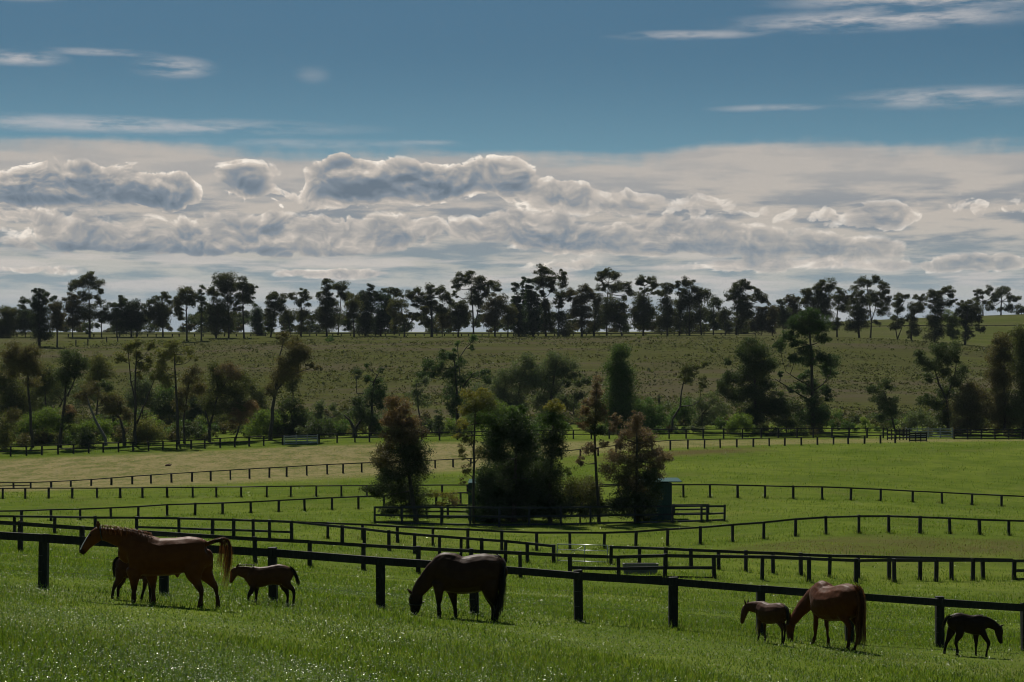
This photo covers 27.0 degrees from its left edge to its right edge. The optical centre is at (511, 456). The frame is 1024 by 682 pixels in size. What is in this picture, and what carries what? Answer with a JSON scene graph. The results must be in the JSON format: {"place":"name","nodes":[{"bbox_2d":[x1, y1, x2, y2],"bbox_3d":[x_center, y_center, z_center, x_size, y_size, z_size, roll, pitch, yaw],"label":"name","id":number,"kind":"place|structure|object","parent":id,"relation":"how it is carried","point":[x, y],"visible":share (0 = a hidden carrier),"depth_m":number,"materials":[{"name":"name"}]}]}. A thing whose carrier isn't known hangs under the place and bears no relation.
{"place":"outdoors","nodes":[
{"label":"outdoors","id":0,"kind":"place"},
{"bbox_2d":[0,314,1023,681],"bbox_3d":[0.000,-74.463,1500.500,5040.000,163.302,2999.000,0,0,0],"label":"ground","id":1,"kind":"structure","parent":0,"point":[142,464],"depth_m":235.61,"materials":[{"name":"green plant"}]},
{"bbox_2d":[0,406,23,449],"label":"bush","id":2,"kind":"object","parent":1,"relation":"on","point":[7,429],"visible":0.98,"depth_m":329.37,"materials":[{"name":"green plant"}]},
{"bbox_2d":[0,339,47,446],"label":"gum tree","id":3,"kind":"object","parent":1,"relation":"on","point":[16,357],"visible":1,"depth_m":331.64,"materials":[{"name":"green plant"}]},
{"bbox_2d":[0,356,50,421],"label":"tree","id":4,"kind":"object","parent":1,"relation":"on","point":[13,395],"visible":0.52,"depth_m":369.68,"materials":[{"name":"green plant"}]},
{"bbox_2d":[17,288,57,346],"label":"gum tree","id":5,"kind":"object","parent":1,"relation":"on","point":[41,321],"visible":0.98,"depth_m":638.98,"materials":[{"name":"green plant"}]},
{"bbox_2d":[13,405,65,435],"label":"shrub","id":6,"kind":"object","parent":1,"relation":"on","point":[49,419],"visible":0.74,"depth_m":340.09,"materials":[{"name":"green plant"}]},
{"bbox_2d":[24,361,63,406],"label":"gum tree","id":7,"kind":"object","parent":1,"relation":"on","point":[47,379],"visible":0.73,"depth_m":365.71,"materials":[{"name":"green plant"}]},
{"bbox_2d":[28,366,110,414],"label":"gum tree","id":8,"kind":"object","parent":1,"relation":"on","point":[52,397],"visible":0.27,"depth_m":377.68,"materials":[{"name":"green plant"}]},
{"bbox_2d":[51,348,92,446],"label":"gum tree","id":9,"kind":"object","parent":1,"relation":"on","point":[68,360],"visible":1,"depth_m":329.56,"materials":[{"name":"green plant"}]},
{"bbox_2d":[60,291,83,336],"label":"gum tree","id":10,"kind":"object","parent":1,"relation":"on","point":[72,302],"visible":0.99,"depth_m":699.01,"materials":[{"name":"green plant"}]},
{"bbox_2d":[67,271,106,336],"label":"gum tree","id":11,"kind":"object","parent":1,"relation":"on","point":[85,313],"visible":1,"depth_m":698.75,"materials":[{"name":"green plant"}]},
{"bbox_2d":[71,379,115,444],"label":"gum tree","id":12,"kind":"object","parent":1,"relation":"on","point":[96,384],"visible":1,"depth_m":330.92,"materials":[{"name":"green plant"}]},
{"bbox_2d":[78,350,121,418],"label":"gum tree","id":13,"kind":"object","parent":1,"relation":"on","point":[102,369],"visible":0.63,"depth_m":365.84,"materials":[{"name":"green plant"}]},
{"bbox_2d":[93,391,133,444],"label":"gum tree","id":14,"kind":"object","parent":1,"relation":"on","point":[110,409],"visible":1,"depth_m":329.52,"materials":[{"name":"green plant"}]},
{"bbox_2d":[98,295,128,336],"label":"gum tree","id":15,"kind":"object","parent":1,"relation":"on","point":[112,317],"visible":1,"depth_m":699.34,"materials":[{"name":"green plant"}]},
{"bbox_2d":[111,556,151,600],"bbox_3d":[-7.960,2.643,46.049,1.374,1.000,0.301,0,0,0],"label":"foal","id":16,"kind":"object","parent":1,"relation":"on","point":[119,567],"visible":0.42,"depth_m":45.95},
{"bbox_2d":[117,298,150,336],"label":"gum tree","id":17,"kind":"object","parent":1,"relation":"on","point":[135,319],"visible":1,"depth_m":698.68,"materials":[{"name":"green plant"}]},
{"bbox_2d":[112,336,165,444],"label":"gum tree","id":18,"kind":"object","parent":1,"relation":"on","point":[139,366],"visible":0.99,"depth_m":329.92,"materials":[{"name":"green plant"}]},
{"bbox_2d":[121,372,161,417],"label":"gum tree","id":19,"kind":"object","parent":1,"relation":"on","point":[142,386],"visible":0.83,"depth_m":365.68,"materials":[{"name":"green plant"}]},
{"bbox_2d":[125,413,168,443],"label":"bush","id":20,"kind":"object","parent":1,"relation":"on","point":[148,430],"visible":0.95,"depth_m":331.55,"materials":[{"name":"green plant"}]},
{"bbox_2d":[80,521,233,608],"bbox_3d":[-7.498,2.304,45.006,3.245,1.884,0.664,0,0,0],"label":"horse","id":21,"kind":"object","parent":1,"relation":"on","point":[149,556],"visible":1,"depth_m":44.83},
{"bbox_2d":[141,291,176,336],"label":"gum tree","id":22,"kind":"object","parent":1,"relation":"on","point":[156,315],"visible":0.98,"depth_m":698.98,"materials":[{"name":"green plant"}]},
{"bbox_2d":[148,339,198,443],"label":"gum tree","id":23,"kind":"object","parent":1,"relation":"on","point":[162,366],"visible":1,"depth_m":327.59,"materials":[{"name":"green plant"}]},
{"bbox_2d":[170,285,197,340],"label":"gum tree","id":24,"kind":"object","parent":1,"relation":"on","point":[184,297],"visible":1,"depth_m":653.95,"materials":[{"name":"green plant"}]},
{"bbox_2d":[170,363,208,442],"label":"gum tree","id":25,"kind":"object","parent":1,"relation":"on","point":[188,377],"visible":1,"depth_m":329.32,"materials":[{"name":"green plant"}]},
{"bbox_2d":[150,389,244,427],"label":"gum tree","id":26,"kind":"object","parent":1,"relation":"on","point":[164,407],"visible":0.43,"depth_m":363.25,"materials":[{"name":"green plant"}]},
{"bbox_2d":[202,271,240,337],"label":"gum tree","id":27,"kind":"object","parent":1,"relation":"on","point":[220,317],"visible":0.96,"depth_m":678.80,"materials":[{"name":"green plant"}]},
{"bbox_2d":[193,360,254,441],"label":"gum tree","id":28,"kind":"object","parent":1,"relation":"on","point":[231,373],"visible":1,"depth_m":331.80,"materials":[{"name":"green plant"}]},
{"bbox_2d":[232,276,258,337],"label":"gum tree","id":29,"kind":"object","parent":1,"relation":"on","point":[246,297],"visible":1,"depth_m":674.56,"materials":[{"name":"green plant"}]},
{"bbox_2d":[242,408,285,437],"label":"shrub","id":30,"kind":"object","parent":1,"relation":"on","point":[264,418],"visible":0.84,"depth_m":337.31,"materials":[{"name":"green plant"}]},
{"bbox_2d":[229,564,300,605],"bbox_3d":[-5.617,2.942,48.639,1.655,0.988,0.304,0,0,0],"label":"foal","id":31,"kind":"object","parent":1,"relation":"on","point":[256,578],"visible":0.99,"depth_m":48.55},
{"bbox_2d":[0,515,555,562],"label":"paddock fence","id":32,"kind":"object","parent":1,"relation":"on","point":[270,531],"visible":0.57,"depth_m":141.23,"materials":[{"name":"black wood"}]},
{"bbox_2d":[262,291,298,336],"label":"gum tree","id":33,"kind":"object","parent":1,"relation":"on","point":[286,316],"visible":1,"depth_m":689.58,"materials":[{"name":"green plant"}]},
{"bbox_2d":[263,331,322,439],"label":"gum tree","id":34,"kind":"object","parent":1,"relation":"on","point":[298,353],"visible":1,"depth_m":328.99,"materials":[{"name":"green plant"}]},
{"bbox_2d":[274,391,316,436],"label":"bush","id":35,"kind":"object","parent":1,"relation":"on","point":[294,422],"visible":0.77,"depth_m":339.70,"materials":[{"name":"green plant"}]},
{"bbox_2d":[283,288,315,335],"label":"gum tree","id":36,"kind":"object","parent":1,"relation":"on","point":[301,328],"visible":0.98,"depth_m":699.14,"materials":[{"name":"green plant"}]},
{"bbox_2d":[0,484,619,498],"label":"paddock fence","id":37,"kind":"object","parent":1,"relation":"on","point":[142,490],"visible":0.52,"depth_m":233.18,"materials":[{"name":"black wood"}]},
{"bbox_2d":[312,278,343,335],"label":"gum tree","id":38,"kind":"object","parent":1,"relation":"on","point":[327,305],"visible":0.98,"depth_m":699.44,"materials":[{"name":"green plant"}]},
{"bbox_2d":[339,293,364,336],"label":"gum tree","id":39,"kind":"object","parent":1,"relation":"on","point":[353,305],"visible":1,"depth_m":683.81,"materials":[{"name":"green plant"}]},
{"bbox_2d":[352,283,380,335],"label":"gum tree","id":40,"kind":"object","parent":1,"relation":"on","point":[365,319],"visible":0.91,"depth_m":698.61,"materials":[{"name":"green plant"}]},
{"bbox_2d":[352,363,388,434],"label":"gum tree","id":41,"kind":"object","parent":1,"relation":"on","point":[376,395],"visible":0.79,"depth_m":337.53,"materials":[{"name":"green plant"}]},
{"bbox_2d":[371,289,393,335],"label":"gum tree","id":42,"kind":"object","parent":1,"relation":"on","point":[382,317],"visible":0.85,"depth_m":698.36,"materials":[{"name":"green plant"}]},
{"bbox_2d":[357,395,437,521],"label":"gum tree","id":43,"kind":"object","parent":1,"relation":"on","point":[409,452],"visible":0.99,"depth_m":178.66,"materials":[{"name":"green plant"}]},
{"bbox_2d":[385,297,429,336],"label":"gum tree","id":44,"kind":"object","parent":1,"relation":"on","point":[397,318],"visible":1,"depth_m":680.20,"materials":[{"name":"green plant"}]},
{"bbox_2d":[1,308,822,333],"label":"wood","id":45,"kind":"object","parent":1,"relation":"on","point":[191,324],"visible":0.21,"depth_m":818.80,"materials":[{"name":"green plant"}]},
{"bbox_2d":[403,282,454,336],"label":"gum tree","id":46,"kind":"object","parent":1,"relation":"on","point":[434,306],"visible":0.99,"depth_m":685.03,"materials":[{"name":"green plant"}]},
{"bbox_2d":[0,428,887,455],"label":"paddock fence","id":47,"kind":"object","parent":1,"relation":"on","point":[369,437],"visible":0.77,"depth_m":319.83,"materials":[{"name":"black wood"}]},
{"bbox_2d":[0,435,895,487],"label":"paddock fence","id":48,"kind":"object","parent":1,"relation":"on","point":[13,485],"visible":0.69,"depth_m":284.62,"materials":[{"name":"black wood"}]},
{"bbox_2d":[414,348,495,426],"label":"gum tree","id":49,"kind":"object","parent":1,"relation":"on","point":[456,400],"visible":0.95,"depth_m":349.90,"materials":[{"name":"green plant"}]},
{"bbox_2d":[407,552,507,621],"bbox_3d":[-1.257,3.030,49.304,2.336,1.622,0.746,0,0,0],"label":"horse","id":50,"kind":"object","parent":1,"relation":"on","point":[452,575],"visible":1,"depth_m":49.08},
{"bbox_2d":[447,298,473,336],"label":"gum tree","id":51,"kind":"object","parent":1,"relation":"on","point":[460,312],"visible":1,"depth_m":688.97,"materials":[{"name":"green plant"}]},
{"bbox_2d":[451,387,500,522],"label":"gum tree","id":52,"kind":"object","parent":1,"relation":"on","point":[474,407],"visible":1,"depth_m":178.01,"materials":[{"name":"green plant"}]},
{"bbox_2d":[451,270,502,333],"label":"gum tree","id":53,"kind":"object","parent":1,"relation":"on","point":[475,297],"visible":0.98,"depth_m":705.16,"materials":[{"name":"green plant"}]},
{"bbox_2d":[480,292,509,336],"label":"gum tree","id":54,"kind":"object","parent":1,"relation":"on","point":[493,314],"visible":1,"depth_m":686.91,"materials":[{"name":"green plant"}]},
{"bbox_2d":[0,335,1021,430],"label":"hill scrub","id":55,"kind":"object","parent":1,"relation":"on","point":[736,409],"visible":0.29,"depth_m":525.85,"materials":[{"name":"green plant"}]},
{"bbox_2d":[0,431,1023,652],"bbox_3d":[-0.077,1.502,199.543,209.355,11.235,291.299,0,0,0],"label":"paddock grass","id":56,"kind":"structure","parent":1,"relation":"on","point":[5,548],"depth_m":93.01,"materials":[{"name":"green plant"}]},
{"bbox_2d":[0,532,1023,650],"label":"paddock fence","id":57,"kind":"object","parent":1,"relation":"on","point":[578,577],"visible":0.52,"depth_m":52.24,"materials":[{"name":"wood"}]},
{"bbox_2d":[0,400,1023,445],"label":"creek undergrowth","id":58,"kind":"object","parent":1,"relation":"on","point":[198,428],"visible":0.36,"depth_m":344.99,"materials":[{"name":"green plant"}]},
{"bbox_2d":[0,521,1023,582],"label":"paddock fence","id":59,"kind":"object","parent":1,"relation":"on","point":[363,546],"visible":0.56,"depth_m":104.41,"materials":[{"name":"black wood"}]},
{"bbox_2d":[0,484,1023,520],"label":"paddock fence","id":60,"kind":"object","parent":1,"relation":"on","point":[460,493],"visible":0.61,"depth_m":207.96,"materials":[{"name":"black wood"}]},
{"bbox_2d":[0,557,1023,681],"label":"clover","id":61,"kind":"object","parent":1,"relation":"on","point":[295,670],"visible":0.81,"depth_m":38.64,"materials":[{"name":"green plant"}]},
{"bbox_2d":[463,404,563,521],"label":"she oak","id":62,"kind":"object","parent":1,"relation":"on","point":[509,488],"visible":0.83,"depth_m":178.96,"materials":[{"name":"green plant"}]},
{"bbox_2d":[486,351,551,415],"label":"she oak","id":63,"kind":"object","parent":1,"relation":"on","point":[528,378],"visible":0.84,"depth_m":374.63,"materials":[{"name":"green plant"}]},
{"bbox_2d":[520,278,544,336],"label":"conifer","id":64,"kind":"object","parent":1,"relation":"on","point":[532,306],"visible":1,"depth_m":688.16,"materials":[{"name":"green plant"}]},
{"bbox_2d":[531,263,558,335],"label":"gum tree","id":65,"kind":"object","parent":1,"relation":"on","point":[542,279],"visible":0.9,"depth_m":699.08,"materials":[{"name":"green plant"}]},
{"bbox_2d":[522,398,575,522],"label":"gum tree","id":66,"kind":"object","parent":1,"relation":"on","point":[550,474],"visible":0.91,"depth_m":175.19,"materials":[{"name":"green plant"}]},
{"bbox_2d":[374,505,725,526],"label":"pen fence","id":67,"kind":"object","parent":1,"relation":"on","point":[672,513],"visible":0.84,"depth_m":173.36,"materials":[{"name":"black wood"}]},
{"bbox_2d":[528,349,583,416],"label":"she oak","id":68,"kind":"object","parent":1,"relation":"on","point":[559,370],"visible":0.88,"depth_m":377.35,"materials":[{"name":"green plant"}]},
{"bbox_2d":[550,269,573,336],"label":"gum tree","id":69,"kind":"object","parent":1,"relation":"on","point":[562,318],"visible":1,"depth_m":689.45,"materials":[{"name":"green plant"}]},
{"bbox_2d":[562,283,596,336],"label":"gum tree","id":70,"kind":"object","parent":1,"relation":"on","point":[581,310],"visible":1,"depth_m":689.25,"materials":[{"name":"green plant"}]},
{"bbox_2d":[554,465,609,522],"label":"bush","id":71,"kind":"object","parent":1,"relation":"on","point":[584,495],"visible":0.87,"depth_m":176.56,"materials":[{"name":"green plant"}]},
{"bbox_2d":[575,374,609,521],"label":"gum tree","id":72,"kind":"object","parent":1,"relation":"on","point":[593,418],"visible":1,"depth_m":175.91,"materials":[{"name":"green plant"}]},
{"bbox_2d":[594,292,630,335],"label":"gum tree","id":73,"kind":"object","parent":1,"relation":"on","point":[611,308],"visible":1,"depth_m":689.22,"materials":[{"name":"green plant"}]},
{"bbox_2d":[595,267,637,335],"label":"gum tree","id":74,"kind":"object","parent":1,"relation":"on","point":[606,273],"visible":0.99,"depth_m":699.69,"materials":[{"name":"green plant"}]},
{"bbox_2d":[599,343,646,432],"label":"poplar tree","id":75,"kind":"object","parent":1,"relation":"on","point":[619,373],"visible":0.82,"depth_m":343.68,"materials":[{"name":"green plant"}]},
{"bbox_2d":[596,410,673,520],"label":"gum tree","id":76,"kind":"object","parent":1,"relation":"on","point":[630,491],"visible":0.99,"depth_m":174.41,"materials":[{"name":"green plant"}]},
{"bbox_2d":[627,274,660,335],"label":"gum tree","id":77,"kind":"object","parent":1,"relation":"on","point":[642,305],"visible":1,"depth_m":694.12,"materials":[{"name":"green plant"}]},
{"bbox_2d":[625,395,672,432],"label":"shrub","id":78,"kind":"object","parent":1,"relation":"on","point":[653,417],"visible":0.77,"depth_m":344.53,"materials":[{"name":"green plant"}]},
{"bbox_2d":[632,477,681,520],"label":"horse shelter","id":79,"kind":"object","parent":1,"relation":"on","point":[666,484],"visible":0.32,"depth_m":178.00,"materials":[{"name":"green metal"}]},
{"bbox_2d":[299,514,1023,550],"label":"paddock fence","id":80,"kind":"object","parent":1,"relation":"on","point":[468,530],"visible":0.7,"depth_m":143.62,"materials":[{"name":"black wood"}]},
{"bbox_2d":[653,282,679,335],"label":"gum tree","id":81,"kind":"object","parent":1,"relation":"on","point":[667,311],"visible":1,"depth_m":693.75,"materials":[{"name":"green plant"}]},
{"bbox_2d":[670,360,712,432],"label":"gum tree","id":82,"kind":"object","parent":1,"relation":"on","point":[688,370],"visible":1,"depth_m":344.69,"materials":[{"name":"green plant"}]},
{"bbox_2d":[672,275,712,334],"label":"gum tree","id":83,"kind":"object","parent":1,"relation":"on","point":[689,300],"visible":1,"depth_m":699.02,"materials":[{"name":"green plant"}]},
{"bbox_2d":[689,391,733,425],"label":"gum tree","id":84,"kind":"object","parent":1,"relation":"on","point":[704,406],"visible":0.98,"depth_m":347.82,"materials":[{"name":"green plant"}]},
{"bbox_2d":[723,278,768,334],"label":"gum tree","id":85,"kind":"object","parent":1,"relation":"on","point":[744,307],"visible":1,"depth_m":719.68,"materials":[{"name":"green plant"}]},
{"bbox_2d":[715,336,785,427],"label":"gum tree","id":86,"kind":"object","parent":1,"relation":"on","point":[755,371],"visible":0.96,"depth_m":344.18,"materials":[{"name":"green plant"}]},
{"bbox_2d":[740,599,789,644],"bbox_3d":[6.045,3.927,50.546,0.390,1.021,1.515,0,0,-37],"label":"foal","id":87,"kind":"object","parent":1,"relation":"on","point":[778,614],"visible":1,"depth_m":50.32},
{"bbox_2d":[765,389,805,432],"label":"bush","id":88,"kind":"object","parent":1,"relation":"on","point":[786,421],"visible":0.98,"depth_m":343.42,"materials":[{"name":"green plant"}]},
{"bbox_2d":[772,307,840,430],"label":"tree","id":89,"kind":"object","parent":1,"relation":"on","point":[815,412],"visible":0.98,"depth_m":345.74,"materials":[{"name":"green plant"}]},
{"bbox_2d":[609,545,1010,579],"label":"paddock fence","id":90,"kind":"object","parent":1,"relation":"on","point":[801,554],"visible":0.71,"depth_m":115.85,"materials":[{"name":"black wood"}]},
{"bbox_2d":[797,276,837,335],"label":"gum tree","id":91,"kind":"object","parent":1,"relation":"on","point":[819,298],"visible":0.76,"depth_m":699.45,"materials":[{"name":"green plant"}]},
{"bbox_2d":[786,580,868,650],"bbox_3d":[7.619,3.803,51.160,0.864,1.641,2.542,0,0,-30],"label":"horse","id":92,"kind":"object","parent":1,"relation":"on","point":[845,603],"visible":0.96,"depth_m":50.59},
{"bbox_2d":[842,288,872,337],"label":"gum tree","id":93,"kind":"object","parent":1,"relation":"on","point":[859,313],"visible":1,"depth_m":678.39,"materials":[{"name":"green plant"}]},
{"bbox_2d":[850,274,891,337],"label":"gum tree","id":94,"kind":"object","parent":1,"relation":"on","point":[874,295],"visible":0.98,"depth_m":689.65,"materials":[{"name":"green plant"}]},
{"bbox_2d":[864,377,900,432],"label":"gum tree","id":95,"kind":"object","parent":1,"relation":"on","point":[881,399],"visible":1,"depth_m":344.54,"materials":[{"name":"green plant"}]},
{"bbox_2d":[905,293,928,339],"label":"gum tree","id":96,"kind":"object","parent":1,"relation":"on","point":[914,309],"visible":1,"depth_m":669.00,"materials":[{"name":"green plant"}]},
{"bbox_2d":[920,285,957,341],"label":"gum tree","id":97,"kind":"object","parent":1,"relation":"on","point":[938,303],"visible":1,"depth_m":668.55,"materials":[{"name":"green plant"}]},
{"bbox_2d":[912,340,968,432],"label":"gum tree","id":98,"kind":"object","parent":1,"relation":"on","point":[940,350],"visible":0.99,"depth_m":345.38,"materials":[{"name":"green plant"}]},
{"bbox_2d":[952,298,985,344],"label":"gum tree","id":99,"kind":"object","parent":1,"relation":"on","point":[967,312],"visible":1,"depth_m":664.50,"materials":[{"name":"green plant"}]},
{"bbox_2d":[943,379,995,434],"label":"gum tree","id":100,"kind":"object","parent":1,"relation":"on","point":[968,407],"visible":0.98,"depth_m":342.16,"materials":[{"name":"green plant"}]},
{"bbox_2d":[941,613,1003,656],"bbox_3d":[11.179,4.337,51.760,1.510,1.081,0.310,0,0,0],"label":"foal","id":101,"kind":"object","parent":1,"relation":"on","point":[960,624],"visible":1,"depth_m":51.67},
{"bbox_2d":[982,331,1019,434],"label":"gum tree","id":102,"kind":"object","parent":1,"relation":"on","point":[997,357],"visible":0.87,"depth_m":341.58,"materials":[{"name":"green plant"}]},
{"bbox_2d":[1003,323,1023,434],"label":"gum tree","id":103,"kind":"object","parent":1,"relation":"on","point":[1017,410],"visible":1,"depth_m":337.76,"materials":[{"name":"green plant"}]},
{"bbox_2d":[0,492,1023,650],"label":"rank grass","id":104,"kind":"structure","parent":0,"point":[708,496],"depth_m":124.25,"materials":[{"name":"green plant"}]},
{"bbox_2d":[0,450,1023,620],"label":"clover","id":105,"kind":"object","parent":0,"point":[577,551],"visible":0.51,"depth_m":122.04,"materials":[{"name":"green plant"}]},
{"bbox_2d":[0,0,1023,331],"label":"sky","id":106,"kind":"structure","parent":0,"point":[150,147],"materials":[{"name":"blue"}]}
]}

